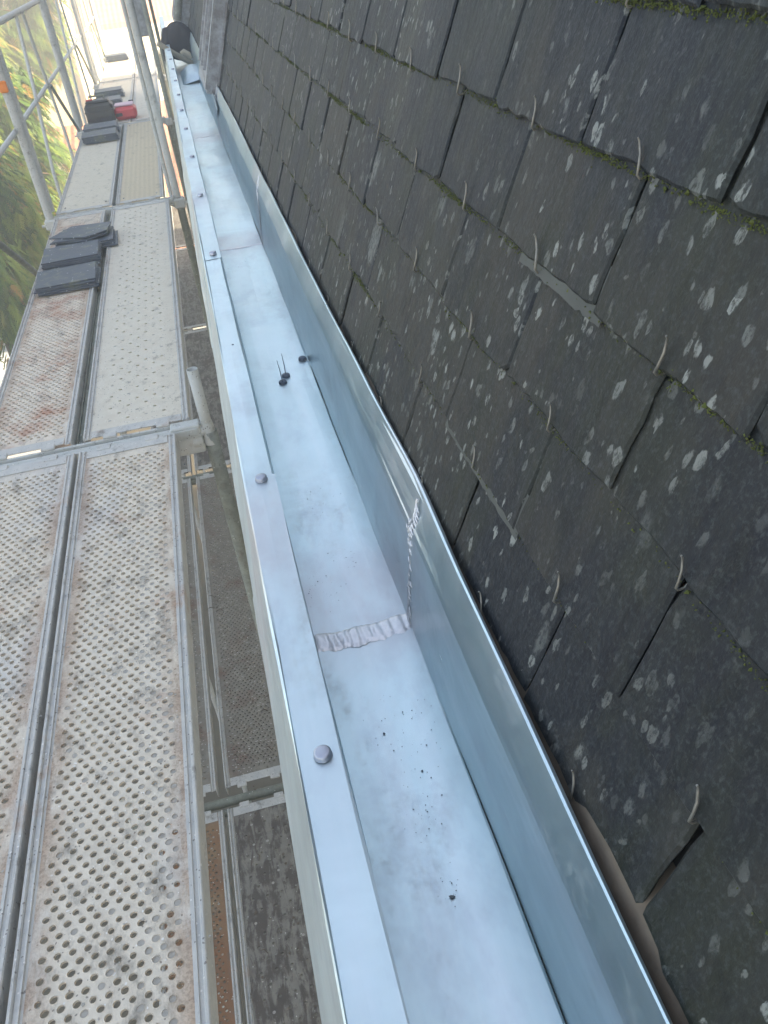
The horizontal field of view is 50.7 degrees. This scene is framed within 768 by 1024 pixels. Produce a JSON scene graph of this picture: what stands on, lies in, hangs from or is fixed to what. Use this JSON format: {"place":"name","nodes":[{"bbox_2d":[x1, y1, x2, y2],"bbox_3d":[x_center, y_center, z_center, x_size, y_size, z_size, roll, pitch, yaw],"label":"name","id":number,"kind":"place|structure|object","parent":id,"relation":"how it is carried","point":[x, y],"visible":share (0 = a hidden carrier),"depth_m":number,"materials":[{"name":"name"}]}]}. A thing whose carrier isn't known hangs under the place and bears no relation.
{"place":"outdoors","nodes":[
{"label":"outdoors","id":0,"kind":"place"},
{"bbox_2d":[2,0,94,127],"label":"cream house","id":1,"kind":"structure","parent":0,"point":[82,90],"depth_m":28.37,"materials":[{"name":"paint"}]},
{"bbox_2d":[33,123,110,206],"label":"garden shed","id":2,"kind":"structure","parent":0,"point":[71,130],"depth_m":22.16,"materials":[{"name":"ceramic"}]},
{"bbox_2d":[68,0,173,122],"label":"white house","id":3,"kind":"structure","parent":0,"point":[112,23],"depth_m":33.11,"materials":[{"name":"white paint"}]},
{"bbox_2d":[0,328,317,1023],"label":"ground","id":4,"kind":"structure","parent":0,"point":[256,784],"depth_m":8.85,"materials":[{"name":"soil"}]},
{"bbox_2d":[0,338,40,458],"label":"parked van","id":5,"kind":"object","parent":4,"relation":"on","point":[2,371],"depth_m":14.10,"materials":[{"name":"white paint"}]},
{"bbox_2d":[0,25,66,241],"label":"conifer tree","id":6,"kind":"object","parent":4,"relation":"on","point":[21,84],"visible":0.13,"depth_m":12.90,"materials":[{"name":"green plant"}]},
{"bbox_2d":[0,8,75,201],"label":"conifer tree","id":7,"kind":"object","parent":4,"relation":"on","point":[49,128],"visible":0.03,"depth_m":16.37,"materials":[{"name":"green plant"}]},
{"bbox_2d":[0,0,81,114],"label":"conifer tree","id":8,"kind":"object","parent":4,"relation":"on","point":[9,37],"visible":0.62,"depth_m":18.74,"materials":[{"name":"green plant"}]},
{"bbox_2d":[0,128,92,520],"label":"conifer tree","id":9,"kind":"object","parent":4,"relation":"on","point":[20,224],"visible":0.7,"depth_m":10.33,"materials":[{"name":"green plant"}]},
{"bbox_2d":[88,0,106,63],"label":"scaffold post","id":10,"kind":"object","parent":4,"relation":"on","point":[96,20],"visible":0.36,"depth_m":11.79,"materials":[{"name":"silver metal"}]},
{"bbox_2d":[0,542,227,1011],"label":"scaffold post","id":11,"kind":"object","parent":4,"relation":"on","point":[134,812],"depth_m":3.48,"materials":[{"name":"grey metal"}]},
{"bbox_2d":[0,453,77,1023],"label":"scaffold plank","id":12,"kind":"object","parent":11,"relation":"attached to","point":[16,809],"visible":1,"depth_m":1.94,"materials":[{"name":"metal"}]},
{"bbox_2d":[0,452,210,1019],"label":"mortar crumbs","id":13,"kind":"object","parent":12,"relation":"on","point":[83,1004],"visible":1,"depth_m":1.63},
{"bbox_2d":[0,419,206,467],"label":"cross tube","id":14,"kind":"object","parent":11,"relation":"attached to","point":[188,429],"visible":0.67,"depth_m":2.67,"materials":[{"name":"grey metal"}]},
{"bbox_2d":[83,199,191,442],"bbox_3d":[-1.167,-1.074,3.882,0.352,0.062,2.956,-13,37,-7],"label":"scaffold plank","id":15,"kind":"object","parent":14,"relation":"on","point":[139,348],"visible":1,"depth_m":3.36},
{"bbox_2d":[133,782,283,834],"bbox_3d":[-0.768,1.376,3.748,0.775,0.048,0.090,-13,37,-7],"label":"cross tube","id":16,"kind":"object","parent":11,"relation":"attached to","point":[242,797],"visible":0.29,"depth_m":3.76,"materials":[{"name":"grey metal"}]},
{"bbox_2d":[157,810,244,1023],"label":"scaffold plank","id":17,"kind":"object","parent":16,"relation":"on","point":[225,929],"visible":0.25,"depth_m":3.28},
{"bbox_2d":[227,791,321,1023],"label":"scaffold plank","id":18,"kind":"object","parent":16,"relation":"on","point":[273,883],"visible":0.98,"depth_m":3.28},
{"bbox_2d":[0,48,251,802],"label":"scaffold post","id":19,"kind":"object","parent":4,"relation":"on","point":[26,144],"visible":0.38,"depth_m":4.78,"materials":[{"name":"grey metal"}]},
{"bbox_2d":[0,81,8,92],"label":"orange clip","id":20,"kind":"object","parent":19,"relation":"attached to","point":[3,87],"visible":1,"depth_m":4.53,"materials":[{"name":"plastic"}]},
{"bbox_2d":[0,130,16,157],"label":"guard rail","id":21,"kind":"object","parent":19,"relation":"attached to","point":[8,141],"visible":1,"depth_m":4.38,"materials":[{"name":"silver metal"}]},
{"bbox_2d":[0,240,37,276],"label":"diagonal brace","id":22,"kind":"object","parent":19,"relation":"attached to","point":[11,253],"visible":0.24,"depth_m":4.17,"materials":[{"name":"grey metal"}]},
{"bbox_2d":[0,0,79,199],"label":"guard rail","id":23,"kind":"object","parent":19,"relation":"attached to","point":[12,14],"visible":0.88,"depth_m":5.61,"materials":[{"name":"grey metal"}]},
{"bbox_2d":[53,195,174,219],"bbox_3d":[-1.679,-1.882,5.062,0.790,0.064,0.064,-13,37,-7],"label":"cross tube","id":24,"kind":"object","parent":19,"relation":"attached to","point":[109,209],"visible":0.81,"depth_m":5.06,"materials":[{"name":"grey metal"}]},
{"bbox_2d":[0,209,106,460],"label":"scaffold plank","id":25,"kind":"object","parent":24,"relation":"on","point":[42,388],"visible":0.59,"depth_m":3.18,"materials":[{"name":"metal"}]},
{"bbox_2d":[38,267,101,296],"bbox_3d":[-1.527,-1.122,3.949,0.288,0.009,0.264,-13,37,-8],"label":"roof slate","id":26,"kind":"object","parent":25,"relation":"on","point":[100,268],"visible":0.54,"depth_m":3.85,"materials":[{"name":"grey stone"}]},
{"bbox_2d":[38,266,99,295],"bbox_3d":[-1.532,-1.128,3.945,0.288,0.008,0.265,-14,37,-9],"label":"roof slate","id":27,"kind":"object","parent":26,"relation":"on","point":[64,289],"visible":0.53,"depth_m":3.85,"materials":[{"name":"grey stone"}]},
{"bbox_2d":[33,282,94,293],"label":"roof slate","id":28,"kind":"object","parent":27,"relation":"on","point":[61,288],"visible":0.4,"depth_m":3.84,"materials":[{"name":"grey stone"}]},
{"bbox_2d":[35,263,97,291],"bbox_3d":[-1.539,-1.141,3.938,0.288,0.007,0.262,-13,37,-8],"label":"roof slate","id":29,"kind":"object","parent":28,"relation":"on","point":[77,283],"visible":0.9,"depth_m":3.84,"materials":[{"name":"grey stone"}]},
{"bbox_2d":[35,261,95,289],"bbox_3d":[-1.546,-1.151,3.941,0.288,0.007,0.263,-15,37,-10],"label":"roof slate","id":30,"kind":"object","parent":29,"relation":"on","point":[51,278],"visible":1,"depth_m":3.92,"materials":[{"name":"grey stone"}]},
{"bbox_2d":[76,214,110,444],"bbox_3d":[-1.354,-1.020,3.865,0.042,0.027,2.920,-13,37,-7],"label":"joint strip","id":31,"kind":"object","parent":25,"relation":"attached to","point":[86,385],"visible":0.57,"depth_m":3.30,"materials":[{"name":"grey metal"}]},
{"bbox_2d":[101,230,117,247],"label":"roof slate","id":32,"kind":"object","parent":25,"relation":"on","point":[116,239],"visible":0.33,"depth_m":4.38,"materials":[{"name":"grey stone"}]},
{"bbox_2d":[102,229,114,244],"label":"roof slate","id":33,"kind":"object","parent":32,"relation":"on","point":[113,238],"visible":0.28,"depth_m":4.39,"materials":[{"name":"grey stone"}]},
{"bbox_2d":[39,0,226,622],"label":"scaffold post","id":34,"kind":"object","parent":4,"relation":"on","point":[55,46],"visible":0.31,"depth_m":7.03,"materials":[{"name":"grey metal"}]},
{"bbox_2d":[55,0,95,124],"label":"guard rail","id":35,"kind":"object","parent":34,"relation":"attached to","point":[74,46],"visible":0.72,"depth_m":8.13,"materials":[{"name":"silver metal"}]},
{"bbox_2d":[82,116,167,131],"bbox_3d":[-2.360,-3.508,7.371,0.790,0.064,0.064,-13,37,-7],"label":"cross tube","id":36,"kind":"object","parent":34,"relation":"attached to","point":[163,120],"visible":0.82,"depth_m":7.39,"materials":[{"name":"grey metal"}]},
{"bbox_2d":[56,124,122,215],"bbox_3d":[-2.200,-2.659,6.191,0.345,0.057,2.846,-13,37,-7],"label":"scaffold plank","id":37,"kind":"object","parent":36,"relation":"on","point":[91,182],"visible":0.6,"depth_m":5.73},
{"bbox_2d":[85,133,119,144],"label":"roof slate","id":38,"kind":"object","parent":37,"relation":"on","point":[105,141],"visible":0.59,"depth_m":6.71,"materials":[{"name":"grey stone"}]},
{"bbox_2d":[84,132,118,143],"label":"roof slate","id":39,"kind":"object","parent":38,"relation":"on","point":[103,140],"visible":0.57,"depth_m":6.71,"materials":[{"name":"grey stone"}]},
{"bbox_2d":[83,136,117,142],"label":"roof slate","id":40,"kind":"object","parent":39,"relation":"on","point":[101,139],"visible":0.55,"depth_m":6.70,"materials":[{"name":"grey stone"}]},
{"bbox_2d":[83,130,117,141],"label":"roof slate","id":41,"kind":"object","parent":40,"relation":"on","point":[102,138],"visible":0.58,"depth_m":6.71,"materials":[{"name":"grey stone"}]},
{"bbox_2d":[83,129,116,140],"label":"roof slate","id":42,"kind":"object","parent":41,"relation":"on","point":[99,137],"visible":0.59,"depth_m":6.70,"materials":[{"name":"grey stone"}]},
{"bbox_2d":[82,128,116,139],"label":"roof slate","id":43,"kind":"object","parent":42,"relation":"on","point":[102,136],"visible":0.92,"depth_m":6.70,"materials":[{"name":"grey stone"}]},
{"bbox_2d":[81,127,115,138],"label":"roof slate","id":44,"kind":"object","parent":43,"relation":"on","point":[97,133],"visible":1,"depth_m":6.77,"materials":[{"name":"grey stone"}]},
{"bbox_2d":[115,128,123,205],"bbox_3d":[-2.020,-2.686,6.226,0.030,0.027,2.810,-13,37,-7],"label":"joint strip","id":45,"kind":"object","parent":37,"relation":"attached to","point":[119,169],"visible":0.29,"depth_m":5.97,"materials":[{"name":"grey metal"}]},
{"bbox_2d":[116,119,164,205],"bbox_3d":[-1.866,-2.735,6.236,0.300,0.057,2.846,-13,37,-7],"label":"scaffold plank","id":46,"kind":"object","parent":36,"relation":"on","point":[141,177],"visible":0.85,"depth_m":5.84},
{"bbox_2d":[70,0,213,498],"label":"scaffold post","id":47,"kind":"object","parent":4,"relation":"on","point":[77,16],"visible":0.37,"depth_m":9.43,"materials":[{"name":"silver metal"}]},
{"bbox_2d":[79,0,104,82],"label":"guard rail","id":48,"kind":"object","parent":47,"relation":"attached to","point":[88,24],"visible":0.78,"depth_m":10.70,"materials":[{"name":"silver metal"}]},
{"bbox_2d":[158,49,172,108],"bbox_3d":[-3.051,-4.452,13.957,0.110,6.190,0.070,-13,37,-7],"label":"scaffold post","id":49,"kind":"object","parent":4,"relation":"on","point":[161,61],"visible":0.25,"depth_m":12.25,"materials":[{"name":"silver metal"}]},
{"bbox_2d":[135,49,157,77],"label":"scaffold plank","id":50,"kind":"object","parent":49,"relation":"attached to","point":[151,62],"visible":0.48,"depth_m":10.63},
{"bbox_2d":[140,0,191,226],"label":"scaffold post","id":51,"kind":"object","parent":4,"relation":"on","point":[169,122],"visible":0.42,"depth_m":7.28,"materials":[{"name":"grey metal"}]},
{"bbox_2d":[133,0,148,36],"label":"upright board","id":52,"kind":"object","parent":51,"relation":"attached to","point":[141,18],"visible":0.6,"depth_m":6.96,"materials":[{"name":"metal"}]},
{"bbox_2d":[158,74,173,117],"bbox_3d":[-2.365,-2.815,11.632,0.110,6.190,0.070,-13,37,-7],"label":"scaffold post","id":53,"kind":"object","parent":4,"relation":"on","point":[164,75],"visible":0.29,"depth_m":9.91,"materials":[{"name":"silver metal"}]},
{"bbox_2d":[120,0,212,350],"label":"scaffold post","id":54,"kind":"object","parent":4,"relation":"on","point":[158,129],"visible":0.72,"depth_m":4.87,"materials":[{"name":"grey metal"}]},
{"bbox_2d":[183,327,230,473],"bbox_3d":[-1.575,-1.081,7.179,0.320,0.057,2.716,-13,37,-7],"label":"scaffold plank","id":55,"kind":"object","parent":54,"relation":"attached to","point":[199,352],"visible":0.61,"depth_m":7.22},
{"bbox_3d":[-2.095,-1.791,8.245,0.775,0.048,0.090,-13,37,-7],"label":"cross tube","id":56,"kind":"object","parent":55,"relation":"attached to","visible":0},
{"bbox_2d":[150,383,192,478],"bbox_3d":[-1.904,-1.006,7.135,0.300,0.057,2.716,-13,37,-7],"label":"scaffold plank","id":57,"kind":"object","parent":56,"relation":"on","point":[186,464],"visible":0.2,"depth_m":6.19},
{"bbox_2d":[160,100,205,329],"bbox_3d":[-5.436,-8.321,22.104,0.610,3.200,15.000,-13,37,-7],"label":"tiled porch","id":58,"kind":"object","parent":4,"relation":"on","point":[163,110],"visible":0.14,"depth_m":21.80,"materials":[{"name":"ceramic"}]},
{"bbox_2d":[178,366,258,636],"bbox_3d":[-0.327,2.106,4.478,0.151,6.393,0.062,-13,37,-7],"label":"scaffold post","id":59,"kind":"object","parent":4,"relation":"on","point":[210,440],"visible":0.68,"depth_m":2.79,"materials":[{"name":"grey metal"}]},
{"bbox_2d":[5,432,218,1023],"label":"scaffold plank","id":60,"kind":"object","parent":59,"relation":"attached to","point":[153,947],"visible":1,"depth_m":1.58,"materials":[{"name":"metal"}]},
{"bbox_2d":[146,467,231,494],"bbox_3d":[-1.443,-0.235,6.035,0.775,0.048,0.090,-13,37,-7],"label":"cross tube","id":61,"kind":"object","parent":59,"relation":"attached to","point":[193,479],"visible":0.16,"depth_m":6.04,"materials":[{"name":"grey metal"}]},
{"bbox_2d":[150,478,218,813],"bbox_3d":[-1.251,0.580,4.890,0.300,0.062,2.806,-13,37,-7],"label":"scaffold plank","id":62,"kind":"object","parent":61,"relation":"on","point":[208,752],"visible":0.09,"depth_m":4.51,"materials":[{"name":"metal"}]},
{"bbox_2d":[196,468,280,794],"bbox_3d":[-0.914,0.503,4.935,0.315,0.062,2.806,-13,37,-7],"label":"scaffold plank","id":63,"kind":"object","parent":59,"relation":"attached to","point":[220,531],"visible":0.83,"depth_m":4.46,"materials":[{"name":"metal"}]},
{"bbox_2d":[206,508,318,1021],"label":"leaf litter","id":64,"kind":"object","parent":63,"relation":"on","point":[255,912],"visible":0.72,"depth_m":3.95,"materials":[{"name":"brown plant"}]},
{"bbox_2d":[172,0,767,1023],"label":"slate house","id":65,"kind":"structure","parent":4,"relation":"on","point":[646,704],"depth_m":0.68,"materials":[{"name":"stone"}]},
{"bbox_2d":[159,16,672,1023],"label":"zinc gutter","id":66,"kind":"object","parent":65,"relation":"attached to","point":[393,628],"visible":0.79,"depth_m":0.92,"materials":[{"name":"metal"}]},
{"bbox_2d":[156,41,192,64],"bbox_3d":[-1.534,-3.378,5.976,0.266,0.202,0.039,-29,41,-26],"label":"wooden batten","id":67,"kind":"object","parent":66,"relation":"on","point":[177,55],"visible":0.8,"depth_m":5.97,"materials":[{"name":"wood"}]},
{"bbox_2d":[180,49,191,59],"bbox_3d":[-1.456,-3.365,5.957,0.082,0.076,0.048,-13,37,-7],"label":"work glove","id":68,"kind":"object","parent":67,"relation":"on","point":[186,53],"visible":1,"depth_m":5.94,"materials":[{"name":"grey fabric"}]},
{"bbox_2d":[161,21,191,62],"bbox_3d":[-1.576,-3.581,6.209,0.259,0.310,0.207,-13,37,-7],"label":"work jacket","id":69,"kind":"object","parent":66,"relation":"in","point":[175,35],"visible":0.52,"depth_m":6.11,"materials":[{"name":"fabric"}]},
{"bbox_2d":[277,362,286,384],"bbox_3d":[-0.222,-0.299,1.728,0.018,0.055,0.018,-15,38,-6],"label":"cap screw","id":70,"kind":"object","parent":66,"relation":"on","point":[282,381],"visible":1,"depth_m":1.74,"materials":[{"name":"metal"}]},
{"bbox_2d":[281,353,289,377],"bbox_3d":[-0.216,-0.318,1.753,0.018,0.055,0.018,-13,38,-7],"label":"cap screw","id":71,"kind":"object","parent":66,"relation":"on","point":[285,375],"visible":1,"depth_m":1.76,"materials":[{"name":"metal"}]},
{"bbox_2d":[298,356,305,360],"bbox_3d":[-0.184,-0.347,1.828,0.018,0.006,0.018,-13,39,-7],"label":"cap screw","id":72,"kind":"object","parent":66,"relation":"on","point":[301,358],"visible":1,"depth_m":1.82,"materials":[{"name":"metal"}]},
{"bbox_2d":[230,261,457,906],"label":"slate crumbs","id":73,"kind":"object","parent":66,"relation":"on","point":[451,896],"visible":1,"depth_m":0.93,"materials":[{"name":"black stone"}]},
{"bbox_2d":[229,0,767,934],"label":"moss","id":74,"kind":"object","parent":65,"relation":"on","point":[625,166],"visible":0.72,"depth_m":0.65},
{"label":"roof slate","id":75,"kind":"object","parent":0,"visible":0},
{"bbox_2d":[43,260,99,270],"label":"roof slate","id":76,"kind":"object","parent":75,"relation":"on","point":[71,265],"visible":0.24,"depth_m":4.12,"materials":[{"name":"grey stone"}]},
{"bbox_2d":[45,244,101,269],"bbox_3d":[-1.618,-1.332,4.222,0.288,0.007,0.263,-14,37,-9],"label":"roof slate","id":77,"kind":"object","parent":76,"relation":"on","point":[99,257],"visible":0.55,"depth_m":4.13,"materials":[{"name":"grey stone"}]},
{"bbox_2d":[41,257,97,268],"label":"roof slate","id":78,"kind":"object","parent":77,"relation":"on","point":[45,267],"visible":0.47,"depth_m":4.11,"materials":[{"name":"grey stone"}]},
{"bbox_2d":[42,241,99,266],"bbox_3d":[-1.624,-1.346,4.216,0.288,0.010,0.265,-13,36,-9],"label":"roof slate","id":79,"kind":"object","parent":78,"relation":"on","point":[94,256],"visible":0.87,"depth_m":4.12,"materials":[{"name":"grey stone"}]},
{"bbox_2d":[41,239,98,264],"bbox_3d":[-1.630,-1.354,4.216,0.288,0.007,0.263,-14,37,-9],"label":"roof slate","id":80,"kind":"object","parent":79,"relation":"on","point":[70,252],"visible":1,"depth_m":4.20,"materials":[{"name":"grey stone"}]},
{"label":"roof slate","id":81,"kind":"object","parent":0,"visible":0},
{"bbox_2d":[55,226,113,246],"bbox_3d":[-1.642,-1.506,4.448,0.313,0.008,0.263,-14,37,-9],"label":"roof slate","id":82,"kind":"object","parent":81,"relation":"on","point":[109,235],"visible":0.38,"depth_m":4.39,"materials":[{"name":"grey stone"}]},
{"bbox_2d":[50,226,109,244],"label":"roof slate","id":83,"kind":"object","parent":82,"relation":"on","point":[97,235],"visible":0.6,"depth_m":4.37,"materials":[{"name":"grey stone"}]},
{"bbox_2d":[52,229,108,243],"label":"roof slate","id":84,"kind":"object","parent":83,"relation":"on","point":[62,240],"visible":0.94,"depth_m":4.36,"materials":[{"name":"grey stone"}]},
{"bbox_2d":[49,221,110,239],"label":"roof slate","id":85,"kind":"object","parent":84,"relation":"on","point":[81,231],"visible":1,"depth_m":4.44,"materials":[{"name":"grey stone"}]},
{"label":"roof slate","id":86,"kind":"object","parent":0,"visible":0},
{"bbox_2d":[84,124,116,131],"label":"roof slate","id":87,"kind":"object","parent":86,"relation":"on","point":[100,128],"visible":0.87,"depth_m":6.93,"materials":[{"name":"grey stone"}]},
{"bbox_2d":[83,120,116,130],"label":"roof slate","id":88,"kind":"object","parent":87,"relation":"on","point":[99,125],"visible":1,"depth_m":7.01,"materials":[{"name":"grey stone"}]},
{"label":"roof slate","id":89,"kind":"object","parent":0,"visible":0},
{"bbox_2d":[108,95,120,100],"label":"roof slate","id":90,"kind":"object","parent":89,"relation":"on","point":[115,97],"visible":0.47,"depth_m":8.24,"materials":[{"name":"grey stone"}]},
{"label":"roof slate","id":91,"kind":"object","parent":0,"visible":0},
{"bbox_2d":[94,86,121,93],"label":"roof slate","id":92,"kind":"object","parent":91,"relation":"on","point":[108,89],"visible":1,"depth_m":8.66,"materials":[{"name":"grey stone"}]},
{"label":"roof slate","id":93,"kind":"object","parent":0,"visible":0},
{"bbox_2d":[105,52,124,56],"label":"roof slate","id":94,"kind":"object","parent":93,"relation":"on","point":[115,54],"visible":1,"depth_m":11.36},
{"bbox_3d":[-3.064,-5.187,9.755,0.790,0.064,0.064,-13,37,-7],"label":"cross tube","id":95,"kind":"object","parent":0,"visible":0},
{"bbox_2d":[87,78,134,123],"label":"scaffold plank","id":96,"kind":"object","parent":95,"relation":"on","point":[127,85],"visible":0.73,"depth_m":9.27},
{"bbox_2d":[84,94,115,123],"bbox_3d":[-2.599,-3.678,7.394,0.258,0.234,0.199,-13,37,-7],"label":"toolbox","id":97,"kind":"object","parent":96,"relation":"on","point":[97,110],"visible":0.91,"depth_m":7.33,"materials":[{"name":"black plastic"}]},
{"bbox_2d":[114,99,137,119],"bbox_3d":[-2.398,-3.727,7.512,0.200,0.130,0.222,-13,37,-7],"label":"toolbox","id":98,"kind":"object","parent":96,"relation":"on","point":[125,110],"visible":0.99,"depth_m":7.44,"materials":[{"name":"red plastic"}]},
{"bbox_2d":[132,75,161,121],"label":"scaffold plank","id":99,"kind":"object","parent":95,"relation":"on","point":[139,102],"visible":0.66,"depth_m":8.36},
{"bbox_3d":[-2.747,-3.347,10.454,0.775,0.048,0.090,-13,37,-7],"label":"cross tube","id":100,"kind":"object","parent":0,"visible":0},
{"bbox_2d":[171,198,194,247],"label":"scaffold plank","id":101,"kind":"object","parent":100,"relation":"on","point":[179,240],"visible":0.25,"depth_m":11.14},
{"bbox_2d":[175,246,205,329],"bbox_3d":[-2.227,-2.637,9.389,0.320,0.057,2.716,-13,37,-7],"label":"scaffold plank","id":102,"kind":"object","parent":100,"relation":"on","point":[192,312],"visible":0.56,"depth_m":9.07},
{"bbox_3d":[-3.750,-6.824,12.080,0.790,0.064,0.064,-13,37,-7],"label":"cross tube","id":103,"kind":"object","parent":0,"visible":0},
{"bbox_2d":[100,52,135,82],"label":"scaffold plank","id":104,"kind":"object","parent":103,"relation":"on","point":[119,70],"visible":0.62,"depth_m":10.51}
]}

